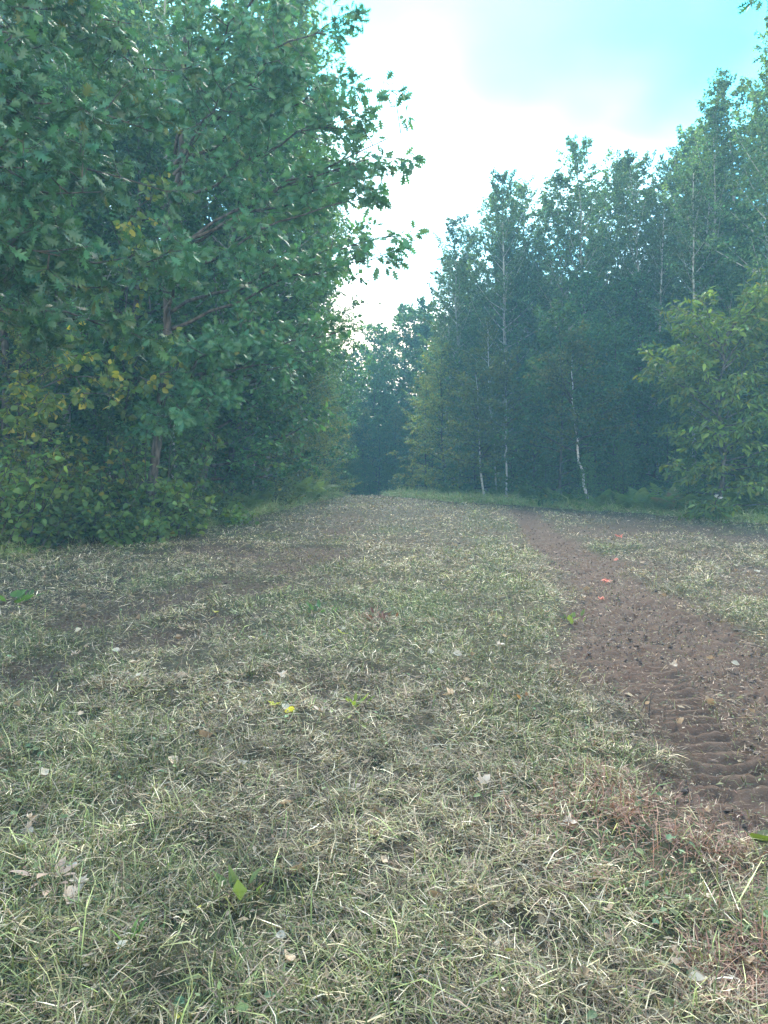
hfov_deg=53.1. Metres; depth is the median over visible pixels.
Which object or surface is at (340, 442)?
sapling
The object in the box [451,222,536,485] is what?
aspen tree
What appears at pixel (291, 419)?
maple tree
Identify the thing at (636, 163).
aspen tree
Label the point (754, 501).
fern
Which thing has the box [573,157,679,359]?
aspen tree
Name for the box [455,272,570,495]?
maple tree
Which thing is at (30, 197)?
oak tree
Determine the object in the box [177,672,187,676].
fallen leaf
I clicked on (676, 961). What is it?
fallen leaf
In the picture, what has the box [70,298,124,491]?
young tree
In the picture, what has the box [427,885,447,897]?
fallen leaf
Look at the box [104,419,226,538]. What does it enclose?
broadleaf bush
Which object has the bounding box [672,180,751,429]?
aspen tree
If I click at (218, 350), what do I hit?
oak tree
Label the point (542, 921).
leaf litter
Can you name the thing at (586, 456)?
bush
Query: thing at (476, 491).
fern
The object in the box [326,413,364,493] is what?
hornbeam tree
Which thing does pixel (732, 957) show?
fallen leaf
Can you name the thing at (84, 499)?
broadleaf bush
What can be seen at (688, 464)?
bush
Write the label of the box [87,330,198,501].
sapling
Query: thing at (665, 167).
aspen tree
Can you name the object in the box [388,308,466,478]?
maple tree
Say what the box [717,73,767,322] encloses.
aspen tree
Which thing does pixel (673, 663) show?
fallen leaf
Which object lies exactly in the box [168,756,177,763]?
fallen leaf
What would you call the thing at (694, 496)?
fern
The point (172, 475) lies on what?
broadleaf bush
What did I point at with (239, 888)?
leafy weed
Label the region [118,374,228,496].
sapling
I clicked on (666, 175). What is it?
aspen tree
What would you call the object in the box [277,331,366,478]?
maple tree
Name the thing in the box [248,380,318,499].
hornbeam tree
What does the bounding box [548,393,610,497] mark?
sapling
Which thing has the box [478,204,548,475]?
aspen tree
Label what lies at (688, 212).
aspen tree
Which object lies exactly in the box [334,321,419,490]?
maple tree
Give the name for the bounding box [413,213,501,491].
aspen tree
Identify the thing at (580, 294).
maple tree
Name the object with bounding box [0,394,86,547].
broadleaf bush
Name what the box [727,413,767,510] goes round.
bush
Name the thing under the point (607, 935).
fallen leaf
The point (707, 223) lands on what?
aspen tree
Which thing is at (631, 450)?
sapling
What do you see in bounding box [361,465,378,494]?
sapling
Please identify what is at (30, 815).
fallen leaf
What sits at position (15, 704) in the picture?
fallen leaf
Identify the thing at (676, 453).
sapling
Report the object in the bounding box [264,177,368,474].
aspen tree
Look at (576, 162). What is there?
aspen tree
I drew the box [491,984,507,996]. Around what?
fallen leaf
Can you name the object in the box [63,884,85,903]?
fallen leaf
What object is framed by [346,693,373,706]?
yellow weed
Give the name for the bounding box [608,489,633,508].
fern
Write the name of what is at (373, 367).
maple tree
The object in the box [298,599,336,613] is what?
broadleaf weed
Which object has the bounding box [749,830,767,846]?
dock plant
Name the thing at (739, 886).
fallen leaf
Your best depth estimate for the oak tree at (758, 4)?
8.70 m
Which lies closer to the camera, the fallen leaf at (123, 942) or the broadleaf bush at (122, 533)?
the fallen leaf at (123, 942)
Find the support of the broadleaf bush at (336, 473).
on the ground at (660, 690)
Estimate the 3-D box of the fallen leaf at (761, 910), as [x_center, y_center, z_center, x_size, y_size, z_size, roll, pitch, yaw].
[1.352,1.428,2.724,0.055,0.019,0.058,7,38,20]
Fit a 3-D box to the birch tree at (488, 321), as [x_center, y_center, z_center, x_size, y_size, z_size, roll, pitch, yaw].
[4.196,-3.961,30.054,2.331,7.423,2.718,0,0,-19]
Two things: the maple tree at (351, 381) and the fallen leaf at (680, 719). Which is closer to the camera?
the fallen leaf at (680, 719)
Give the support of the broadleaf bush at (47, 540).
on the ground at (660, 690)
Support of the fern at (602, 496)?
on the ground at (660, 690)
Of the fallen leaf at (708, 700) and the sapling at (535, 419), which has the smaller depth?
the fallen leaf at (708, 700)
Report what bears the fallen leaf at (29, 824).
on the grass at (238, 983)
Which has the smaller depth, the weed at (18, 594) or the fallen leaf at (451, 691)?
the fallen leaf at (451, 691)
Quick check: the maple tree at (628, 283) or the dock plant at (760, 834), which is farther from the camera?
the maple tree at (628, 283)
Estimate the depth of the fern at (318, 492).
25.89 m
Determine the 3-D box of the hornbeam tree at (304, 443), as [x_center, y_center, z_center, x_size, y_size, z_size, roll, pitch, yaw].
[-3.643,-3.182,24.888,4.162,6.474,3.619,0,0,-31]
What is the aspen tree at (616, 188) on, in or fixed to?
on the ground at (660, 690)
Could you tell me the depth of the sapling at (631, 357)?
25.26 m
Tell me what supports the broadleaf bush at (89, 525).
on the ground at (660, 690)
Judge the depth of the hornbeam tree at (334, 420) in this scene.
32.42 m
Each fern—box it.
[207,495,233,519]
[211,489,241,508]
[229,491,262,509]
[244,488,274,505]
[277,476,314,503]
[288,474,340,501]
[437,480,458,493]
[452,486,479,493]
[478,485,504,496]
[502,486,530,498]
[538,487,564,501]
[556,491,588,504]
[584,489,610,508]
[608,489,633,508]
[621,487,661,510]
[642,493,678,512]
[646,482,674,507]
[650,486,690,513]
[673,492,709,511]
[683,495,716,510]
[714,492,748,513]
[729,490,767,515]
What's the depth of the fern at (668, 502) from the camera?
20.64 m
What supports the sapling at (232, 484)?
on the ground at (660, 690)
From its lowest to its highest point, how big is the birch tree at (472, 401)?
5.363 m
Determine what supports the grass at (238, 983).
on the ground at (660, 690)
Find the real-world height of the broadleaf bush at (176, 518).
1.362 m
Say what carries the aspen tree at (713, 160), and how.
on the ground at (660, 690)
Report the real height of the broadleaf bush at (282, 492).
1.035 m
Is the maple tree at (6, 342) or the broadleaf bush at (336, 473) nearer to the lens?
the maple tree at (6, 342)
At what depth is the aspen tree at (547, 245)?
32.34 m
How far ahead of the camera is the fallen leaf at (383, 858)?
3.10 m
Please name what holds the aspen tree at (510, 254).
on the ground at (660, 690)
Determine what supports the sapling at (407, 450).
on the ground at (660, 690)
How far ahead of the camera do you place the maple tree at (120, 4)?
19.27 m
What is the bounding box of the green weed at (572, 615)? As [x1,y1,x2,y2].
[551,609,586,623]
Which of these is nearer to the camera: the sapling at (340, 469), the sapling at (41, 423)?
the sapling at (41, 423)
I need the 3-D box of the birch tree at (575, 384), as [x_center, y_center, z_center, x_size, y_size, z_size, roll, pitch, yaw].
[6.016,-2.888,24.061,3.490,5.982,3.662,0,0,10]
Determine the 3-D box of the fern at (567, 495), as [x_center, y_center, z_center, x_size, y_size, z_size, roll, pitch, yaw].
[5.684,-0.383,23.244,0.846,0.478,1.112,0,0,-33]
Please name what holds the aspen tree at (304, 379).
on the ground at (660, 690)
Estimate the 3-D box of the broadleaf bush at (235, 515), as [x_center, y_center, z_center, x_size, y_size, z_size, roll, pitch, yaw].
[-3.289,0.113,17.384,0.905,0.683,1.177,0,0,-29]
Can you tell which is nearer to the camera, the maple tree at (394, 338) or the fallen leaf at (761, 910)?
the fallen leaf at (761, 910)
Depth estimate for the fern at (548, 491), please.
24.17 m
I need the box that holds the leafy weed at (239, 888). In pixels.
[212,864,264,899]
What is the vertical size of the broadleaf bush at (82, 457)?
2.121 m
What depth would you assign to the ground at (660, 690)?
5.89 m
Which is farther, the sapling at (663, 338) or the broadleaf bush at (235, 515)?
the sapling at (663, 338)
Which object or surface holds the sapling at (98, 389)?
on the ground at (660, 690)
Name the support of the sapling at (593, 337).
on the ground at (660, 690)
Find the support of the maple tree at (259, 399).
on the ground at (660, 690)
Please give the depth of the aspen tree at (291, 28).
20.01 m
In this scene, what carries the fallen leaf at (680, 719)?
on the ground at (660, 690)
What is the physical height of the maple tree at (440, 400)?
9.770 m
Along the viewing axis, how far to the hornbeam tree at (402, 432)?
45.93 m
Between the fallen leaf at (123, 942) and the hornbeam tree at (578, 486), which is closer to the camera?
the fallen leaf at (123, 942)
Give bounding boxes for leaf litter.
[0,497,767,1023]
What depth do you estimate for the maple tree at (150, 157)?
17.11 m
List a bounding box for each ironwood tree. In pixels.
[633,281,767,523]
[686,266,767,497]
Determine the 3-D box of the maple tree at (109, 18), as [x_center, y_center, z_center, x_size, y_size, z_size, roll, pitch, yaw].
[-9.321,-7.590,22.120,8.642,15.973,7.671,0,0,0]
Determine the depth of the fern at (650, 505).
20.79 m
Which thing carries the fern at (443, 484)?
on the ground at (660, 690)
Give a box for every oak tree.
[0,0,221,364]
[121,0,429,510]
[736,0,767,15]
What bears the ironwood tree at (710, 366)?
on the ground at (660, 690)
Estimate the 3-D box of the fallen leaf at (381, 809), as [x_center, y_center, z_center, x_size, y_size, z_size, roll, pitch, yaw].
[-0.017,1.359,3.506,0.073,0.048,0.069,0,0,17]
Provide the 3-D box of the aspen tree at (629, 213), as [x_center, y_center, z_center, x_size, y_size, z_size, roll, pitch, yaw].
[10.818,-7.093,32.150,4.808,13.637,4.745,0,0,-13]
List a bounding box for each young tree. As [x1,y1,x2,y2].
[51,320,140,512]
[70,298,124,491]
[134,288,200,478]
[138,306,198,384]
[244,324,283,491]
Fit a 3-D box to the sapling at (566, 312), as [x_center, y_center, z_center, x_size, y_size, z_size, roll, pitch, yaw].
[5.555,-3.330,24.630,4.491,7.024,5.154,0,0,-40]
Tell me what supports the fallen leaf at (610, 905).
on the grass at (238, 983)
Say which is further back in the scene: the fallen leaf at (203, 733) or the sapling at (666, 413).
the sapling at (666, 413)
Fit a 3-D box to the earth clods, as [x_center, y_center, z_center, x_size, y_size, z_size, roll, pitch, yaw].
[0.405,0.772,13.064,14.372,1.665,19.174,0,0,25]
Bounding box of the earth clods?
[1,512,767,845]
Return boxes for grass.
[0,483,767,557]
[0,491,767,1023]
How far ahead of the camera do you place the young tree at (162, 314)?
17.51 m
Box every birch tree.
[0,302,132,512]
[93,171,186,465]
[420,360,539,494]
[441,345,567,494]
[461,315,522,489]
[520,323,639,501]
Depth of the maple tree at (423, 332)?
46.05 m
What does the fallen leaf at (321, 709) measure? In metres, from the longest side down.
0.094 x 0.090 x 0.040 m
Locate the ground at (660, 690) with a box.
[0,496,767,1023]
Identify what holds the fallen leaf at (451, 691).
on the grass at (238, 983)
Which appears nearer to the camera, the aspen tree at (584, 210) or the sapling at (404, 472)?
the aspen tree at (584, 210)
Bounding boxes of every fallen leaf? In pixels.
[12,700,19,706]
[19,821,33,833]
[27,812,37,821]
[39,767,48,774]
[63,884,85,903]
[69,875,88,890]
[116,940,126,948]
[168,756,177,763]
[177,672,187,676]
[199,730,212,737]
[275,930,285,938]
[277,670,286,676]
[284,949,295,959]
[290,862,301,871]
[313,705,326,712]
[348,930,363,946]
[373,806,387,814]
[381,855,387,861]
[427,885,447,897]
[443,687,454,694]
[453,650,461,655]
[477,773,489,783]
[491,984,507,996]
[494,935,500,946]
[563,813,576,823]
[577,965,588,977]
[601,932,623,945]
[603,903,613,909]
[665,945,686,953]
[669,659,677,665]
[671,957,683,964]
[676,717,683,723]
[689,971,706,980]
[705,696,713,703]
[723,950,735,960]
[735,884,754,891]
[737,951,754,963]
[757,907,765,919]
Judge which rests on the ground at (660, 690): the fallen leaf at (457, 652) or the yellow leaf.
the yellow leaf
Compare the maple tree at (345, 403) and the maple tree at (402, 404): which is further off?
the maple tree at (402, 404)
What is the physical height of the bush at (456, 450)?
3.021 m
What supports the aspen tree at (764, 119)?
on the ground at (660, 690)
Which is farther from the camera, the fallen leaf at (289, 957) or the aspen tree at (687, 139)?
the aspen tree at (687, 139)
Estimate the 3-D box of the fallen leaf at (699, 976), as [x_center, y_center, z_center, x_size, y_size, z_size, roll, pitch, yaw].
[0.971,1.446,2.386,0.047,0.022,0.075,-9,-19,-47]
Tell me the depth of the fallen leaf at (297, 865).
3.01 m
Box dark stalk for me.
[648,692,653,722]
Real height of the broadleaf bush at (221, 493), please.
1.289 m
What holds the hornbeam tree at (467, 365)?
on the ground at (660, 690)
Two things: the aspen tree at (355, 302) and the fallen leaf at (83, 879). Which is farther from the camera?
the aspen tree at (355, 302)
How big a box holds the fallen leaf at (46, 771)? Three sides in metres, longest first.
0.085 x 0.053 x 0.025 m
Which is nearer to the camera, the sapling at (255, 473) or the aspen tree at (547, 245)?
the sapling at (255, 473)
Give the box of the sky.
[36,0,767,403]
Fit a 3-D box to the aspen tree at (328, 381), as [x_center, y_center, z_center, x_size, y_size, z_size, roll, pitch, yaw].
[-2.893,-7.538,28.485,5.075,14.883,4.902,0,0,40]
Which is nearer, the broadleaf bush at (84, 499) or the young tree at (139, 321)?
the broadleaf bush at (84, 499)
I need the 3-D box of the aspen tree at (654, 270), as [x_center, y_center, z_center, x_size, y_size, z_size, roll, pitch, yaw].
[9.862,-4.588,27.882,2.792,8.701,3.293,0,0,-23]
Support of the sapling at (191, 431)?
on the ground at (660, 690)
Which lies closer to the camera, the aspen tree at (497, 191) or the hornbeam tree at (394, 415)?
the aspen tree at (497, 191)
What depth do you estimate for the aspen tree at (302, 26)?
21.99 m
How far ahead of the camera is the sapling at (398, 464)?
41.95 m
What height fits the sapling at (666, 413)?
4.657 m
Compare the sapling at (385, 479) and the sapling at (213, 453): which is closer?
the sapling at (213, 453)
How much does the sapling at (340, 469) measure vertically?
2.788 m
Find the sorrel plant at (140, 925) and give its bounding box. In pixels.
[111,917,148,942]
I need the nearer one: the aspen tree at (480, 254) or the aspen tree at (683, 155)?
the aspen tree at (683, 155)
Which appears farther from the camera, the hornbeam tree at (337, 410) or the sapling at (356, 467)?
the sapling at (356, 467)
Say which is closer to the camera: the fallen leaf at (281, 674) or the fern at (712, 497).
the fallen leaf at (281, 674)
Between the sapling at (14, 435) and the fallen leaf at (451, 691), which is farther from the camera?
the sapling at (14, 435)
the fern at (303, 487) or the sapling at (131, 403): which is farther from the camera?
the fern at (303, 487)
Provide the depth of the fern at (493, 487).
27.86 m
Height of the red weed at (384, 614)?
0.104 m
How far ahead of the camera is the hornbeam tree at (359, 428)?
46.88 m
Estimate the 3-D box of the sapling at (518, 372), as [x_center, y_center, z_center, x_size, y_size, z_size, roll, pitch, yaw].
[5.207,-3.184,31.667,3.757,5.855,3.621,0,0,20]
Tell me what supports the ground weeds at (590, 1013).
on the ground at (660, 690)
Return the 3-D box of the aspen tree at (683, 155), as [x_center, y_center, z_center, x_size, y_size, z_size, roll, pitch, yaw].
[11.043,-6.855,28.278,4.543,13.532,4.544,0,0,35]
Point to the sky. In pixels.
(502, 85)
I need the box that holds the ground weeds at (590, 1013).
[0,497,767,1023]
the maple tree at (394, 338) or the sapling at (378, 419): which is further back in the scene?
the maple tree at (394, 338)
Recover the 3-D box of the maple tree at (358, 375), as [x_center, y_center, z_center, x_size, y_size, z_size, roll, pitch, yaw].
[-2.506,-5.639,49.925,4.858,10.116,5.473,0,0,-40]
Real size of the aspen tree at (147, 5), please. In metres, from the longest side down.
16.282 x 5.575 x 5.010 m
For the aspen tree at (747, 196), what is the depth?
27.54 m
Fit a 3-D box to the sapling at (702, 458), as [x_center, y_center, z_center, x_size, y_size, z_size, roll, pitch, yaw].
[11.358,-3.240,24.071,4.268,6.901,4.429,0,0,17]
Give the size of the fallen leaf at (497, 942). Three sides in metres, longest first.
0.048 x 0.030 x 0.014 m
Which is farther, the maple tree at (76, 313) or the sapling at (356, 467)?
the sapling at (356, 467)
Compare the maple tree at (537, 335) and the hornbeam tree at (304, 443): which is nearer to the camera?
the hornbeam tree at (304, 443)
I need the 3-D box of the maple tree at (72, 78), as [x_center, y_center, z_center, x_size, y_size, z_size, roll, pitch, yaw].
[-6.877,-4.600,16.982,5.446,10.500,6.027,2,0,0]
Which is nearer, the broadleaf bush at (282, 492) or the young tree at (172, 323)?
the young tree at (172, 323)
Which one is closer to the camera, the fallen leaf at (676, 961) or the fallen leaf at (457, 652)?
the fallen leaf at (676, 961)
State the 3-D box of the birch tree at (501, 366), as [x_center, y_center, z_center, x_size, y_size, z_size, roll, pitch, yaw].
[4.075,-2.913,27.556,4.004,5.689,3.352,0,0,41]
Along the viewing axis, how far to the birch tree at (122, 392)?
13.60 m
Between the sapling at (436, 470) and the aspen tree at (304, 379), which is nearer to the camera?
the aspen tree at (304, 379)
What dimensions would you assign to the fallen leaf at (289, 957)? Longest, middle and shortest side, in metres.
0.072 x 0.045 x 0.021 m
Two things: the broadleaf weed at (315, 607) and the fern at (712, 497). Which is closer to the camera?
the broadleaf weed at (315, 607)
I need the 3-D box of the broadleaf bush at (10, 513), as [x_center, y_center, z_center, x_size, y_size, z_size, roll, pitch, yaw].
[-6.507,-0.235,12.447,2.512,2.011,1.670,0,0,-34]
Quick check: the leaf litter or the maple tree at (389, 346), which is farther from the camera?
the maple tree at (389, 346)
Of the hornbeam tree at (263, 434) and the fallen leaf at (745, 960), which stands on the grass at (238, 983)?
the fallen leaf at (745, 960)
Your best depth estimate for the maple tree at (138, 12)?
22.51 m
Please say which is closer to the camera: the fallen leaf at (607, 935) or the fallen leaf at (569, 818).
the fallen leaf at (607, 935)
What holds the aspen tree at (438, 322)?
on the ground at (660, 690)
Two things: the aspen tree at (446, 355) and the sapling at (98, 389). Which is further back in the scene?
the aspen tree at (446, 355)
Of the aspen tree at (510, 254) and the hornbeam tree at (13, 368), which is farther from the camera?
the aspen tree at (510, 254)
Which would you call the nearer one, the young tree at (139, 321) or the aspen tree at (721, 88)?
the young tree at (139, 321)
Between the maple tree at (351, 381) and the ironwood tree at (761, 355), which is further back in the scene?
the maple tree at (351, 381)
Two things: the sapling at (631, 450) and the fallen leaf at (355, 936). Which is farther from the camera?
the sapling at (631, 450)
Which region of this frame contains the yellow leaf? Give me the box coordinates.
[283,706,294,712]
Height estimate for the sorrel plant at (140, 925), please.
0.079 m
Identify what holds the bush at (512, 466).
on the ground at (660, 690)
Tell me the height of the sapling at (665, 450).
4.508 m
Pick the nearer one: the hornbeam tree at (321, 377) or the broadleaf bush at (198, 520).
the broadleaf bush at (198, 520)
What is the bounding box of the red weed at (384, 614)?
[358,607,397,620]
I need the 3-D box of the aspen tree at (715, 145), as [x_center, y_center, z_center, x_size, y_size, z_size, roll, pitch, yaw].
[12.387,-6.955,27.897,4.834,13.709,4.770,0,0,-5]
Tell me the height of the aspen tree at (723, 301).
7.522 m
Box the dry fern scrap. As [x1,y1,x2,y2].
[10,856,79,895]
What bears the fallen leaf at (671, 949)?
on the ground at (660, 690)
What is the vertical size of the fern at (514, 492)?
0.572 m
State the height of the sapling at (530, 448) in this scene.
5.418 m
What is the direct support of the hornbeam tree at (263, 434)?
on the ground at (660, 690)
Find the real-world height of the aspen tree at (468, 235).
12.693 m
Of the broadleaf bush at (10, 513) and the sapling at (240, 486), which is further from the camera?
the sapling at (240, 486)
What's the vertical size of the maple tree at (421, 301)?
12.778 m
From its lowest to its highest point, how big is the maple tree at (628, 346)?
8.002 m
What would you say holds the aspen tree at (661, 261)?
on the ground at (660, 690)
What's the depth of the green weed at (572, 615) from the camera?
7.75 m
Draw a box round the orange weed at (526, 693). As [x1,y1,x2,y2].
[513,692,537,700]
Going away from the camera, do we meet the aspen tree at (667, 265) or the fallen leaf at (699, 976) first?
the fallen leaf at (699, 976)
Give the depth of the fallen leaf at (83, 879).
2.94 m
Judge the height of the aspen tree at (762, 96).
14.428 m
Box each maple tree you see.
[0,0,154,474]
[0,46,193,496]
[0,61,136,521]
[1,55,155,503]
[9,1,195,471]
[13,77,250,503]
[45,0,268,461]
[118,43,376,498]
[118,132,273,475]
[126,99,331,493]
[217,170,364,486]
[272,284,375,479]
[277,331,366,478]
[315,348,372,472]
[325,372,387,492]
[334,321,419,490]
[334,347,387,425]
[345,359,403,492]
[357,301,438,482]
[361,331,414,426]
[371,295,445,486]
[376,322,447,488]
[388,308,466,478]
[412,309,477,480]
[434,291,499,488]
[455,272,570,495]
[488,272,573,490]
[524,270,654,486]
[579,312,662,441]
[592,268,691,486]
[659,205,767,484]
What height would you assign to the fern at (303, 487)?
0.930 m
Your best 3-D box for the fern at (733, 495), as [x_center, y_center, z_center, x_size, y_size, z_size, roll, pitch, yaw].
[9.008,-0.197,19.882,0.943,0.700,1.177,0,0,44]
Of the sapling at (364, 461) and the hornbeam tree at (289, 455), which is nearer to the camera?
the hornbeam tree at (289, 455)
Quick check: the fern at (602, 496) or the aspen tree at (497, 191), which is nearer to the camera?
the fern at (602, 496)
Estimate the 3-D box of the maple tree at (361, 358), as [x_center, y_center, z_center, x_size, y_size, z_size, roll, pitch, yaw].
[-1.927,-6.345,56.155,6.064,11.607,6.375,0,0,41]
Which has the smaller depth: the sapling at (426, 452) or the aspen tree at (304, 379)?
the aspen tree at (304, 379)
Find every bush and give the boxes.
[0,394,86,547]
[0,445,68,554]
[0,462,136,544]
[0,497,102,552]
[12,427,131,522]
[58,469,175,543]
[89,501,183,547]
[93,472,215,539]
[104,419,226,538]
[129,482,216,537]
[138,460,195,497]
[183,470,246,521]
[219,502,259,526]
[243,477,313,508]
[306,465,345,491]
[437,429,478,493]
[492,438,530,497]
[568,452,601,507]
[663,455,705,513]
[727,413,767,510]
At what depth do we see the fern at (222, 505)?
17.83 m
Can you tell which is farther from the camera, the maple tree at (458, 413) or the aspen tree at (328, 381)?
the maple tree at (458, 413)
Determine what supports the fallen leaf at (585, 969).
on the grass at (238, 983)
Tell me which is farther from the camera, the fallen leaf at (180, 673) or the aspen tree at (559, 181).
the aspen tree at (559, 181)
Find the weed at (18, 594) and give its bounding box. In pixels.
[0,589,44,602]
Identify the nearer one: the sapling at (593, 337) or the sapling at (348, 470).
the sapling at (593, 337)
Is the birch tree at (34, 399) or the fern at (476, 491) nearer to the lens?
the birch tree at (34, 399)
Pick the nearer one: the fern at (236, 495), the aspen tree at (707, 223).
the fern at (236, 495)
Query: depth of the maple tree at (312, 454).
26.43 m
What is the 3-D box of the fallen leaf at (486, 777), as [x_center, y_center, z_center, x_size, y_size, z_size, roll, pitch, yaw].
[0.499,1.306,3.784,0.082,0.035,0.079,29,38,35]
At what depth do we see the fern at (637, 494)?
21.13 m
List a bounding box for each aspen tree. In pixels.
[0,0,203,494]
[57,0,160,461]
[77,0,261,433]
[118,0,334,489]
[180,0,358,487]
[202,2,362,481]
[263,40,381,488]
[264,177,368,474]
[277,131,377,476]
[399,310,437,414]
[402,248,472,479]
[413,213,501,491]
[418,263,478,485]
[435,227,506,482]
[440,192,542,492]
[448,167,569,490]
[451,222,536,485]
[468,243,535,490]
[477,175,580,428]
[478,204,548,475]
[506,164,616,494]
[512,194,579,421]
[515,134,641,498]
[541,185,632,327]
[541,185,632,496]
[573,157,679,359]
[575,158,659,356]
[577,148,698,489]
[596,183,677,408]
[624,265,686,460]
[625,146,699,490]
[628,122,729,467]
[628,196,683,494]
[630,132,728,429]
[630,165,684,494]
[631,163,706,467]
[640,96,767,418]
[656,165,730,498]
[665,67,767,413]
[668,129,766,360]
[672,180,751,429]
[679,167,728,478]
[680,30,767,444]
[687,264,762,493]
[689,107,767,361]
[691,16,767,404]
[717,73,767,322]
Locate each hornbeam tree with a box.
[0,314,110,535]
[211,368,299,504]
[218,333,325,501]
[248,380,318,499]
[251,336,337,496]
[277,370,358,490]
[278,370,336,493]
[305,384,362,494]
[324,399,377,494]
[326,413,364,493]
[344,406,384,493]
[363,404,409,492]
[378,399,424,493]
[386,372,453,490]
[402,337,479,489]
[431,346,530,492]
[544,351,629,492]
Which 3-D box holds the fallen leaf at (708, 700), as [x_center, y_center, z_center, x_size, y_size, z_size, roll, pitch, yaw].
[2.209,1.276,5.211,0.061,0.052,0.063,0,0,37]
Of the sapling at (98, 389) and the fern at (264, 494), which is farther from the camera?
the fern at (264, 494)
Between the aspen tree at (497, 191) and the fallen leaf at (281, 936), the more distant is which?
the aspen tree at (497, 191)
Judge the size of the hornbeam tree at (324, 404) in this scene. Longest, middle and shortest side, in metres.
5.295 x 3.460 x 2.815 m
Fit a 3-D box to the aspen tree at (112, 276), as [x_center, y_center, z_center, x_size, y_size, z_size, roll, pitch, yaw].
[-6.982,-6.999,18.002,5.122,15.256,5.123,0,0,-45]
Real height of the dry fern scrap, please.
0.069 m
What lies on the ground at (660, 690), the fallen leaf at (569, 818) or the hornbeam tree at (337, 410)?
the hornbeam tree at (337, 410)
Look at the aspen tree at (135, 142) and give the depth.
23.73 m
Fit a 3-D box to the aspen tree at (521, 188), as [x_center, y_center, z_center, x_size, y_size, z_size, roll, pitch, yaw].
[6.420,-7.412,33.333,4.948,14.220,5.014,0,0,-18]
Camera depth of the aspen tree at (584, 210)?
32.30 m
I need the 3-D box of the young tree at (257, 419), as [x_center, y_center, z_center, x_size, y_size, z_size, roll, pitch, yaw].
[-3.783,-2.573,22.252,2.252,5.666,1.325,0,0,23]
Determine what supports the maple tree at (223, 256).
on the ground at (660, 690)
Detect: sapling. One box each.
[0,290,61,490]
[8,364,81,504]
[31,359,162,517]
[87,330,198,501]
[92,352,197,508]
[118,347,245,507]
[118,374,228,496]
[123,352,230,525]
[185,374,256,503]
[210,360,295,501]
[326,453,350,493]
[330,420,371,494]
[337,449,363,494]
[347,454,365,494]
[352,412,406,495]
[355,458,377,494]
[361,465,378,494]
[379,467,392,493]
[388,433,426,487]
[389,414,437,491]
[395,464,410,490]
[409,410,450,491]
[427,431,455,489]
[446,397,499,493]
[463,365,555,494]
[477,298,627,506]
[489,357,578,496]
[498,379,570,491]
[528,323,662,495]
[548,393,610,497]
[551,315,690,503]
[573,384,660,501]
[592,327,704,500]
[626,374,704,498]
[649,358,767,497]
[650,402,685,492]
[656,404,709,491]
[674,302,766,495]
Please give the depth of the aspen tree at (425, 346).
52.25 m
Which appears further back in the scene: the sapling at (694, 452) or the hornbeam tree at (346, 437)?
the hornbeam tree at (346, 437)
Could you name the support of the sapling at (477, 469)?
on the ground at (660, 690)
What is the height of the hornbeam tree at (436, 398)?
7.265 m
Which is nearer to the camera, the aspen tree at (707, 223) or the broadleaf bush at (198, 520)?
the broadleaf bush at (198, 520)
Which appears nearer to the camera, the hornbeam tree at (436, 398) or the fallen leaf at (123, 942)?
the fallen leaf at (123, 942)
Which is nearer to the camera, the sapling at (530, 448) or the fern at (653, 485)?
the fern at (653, 485)
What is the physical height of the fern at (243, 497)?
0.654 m
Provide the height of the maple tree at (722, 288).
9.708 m
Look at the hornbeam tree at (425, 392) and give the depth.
35.90 m
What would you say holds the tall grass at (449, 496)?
on the ground at (660, 690)
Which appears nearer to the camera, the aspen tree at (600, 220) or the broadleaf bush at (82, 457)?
the broadleaf bush at (82, 457)

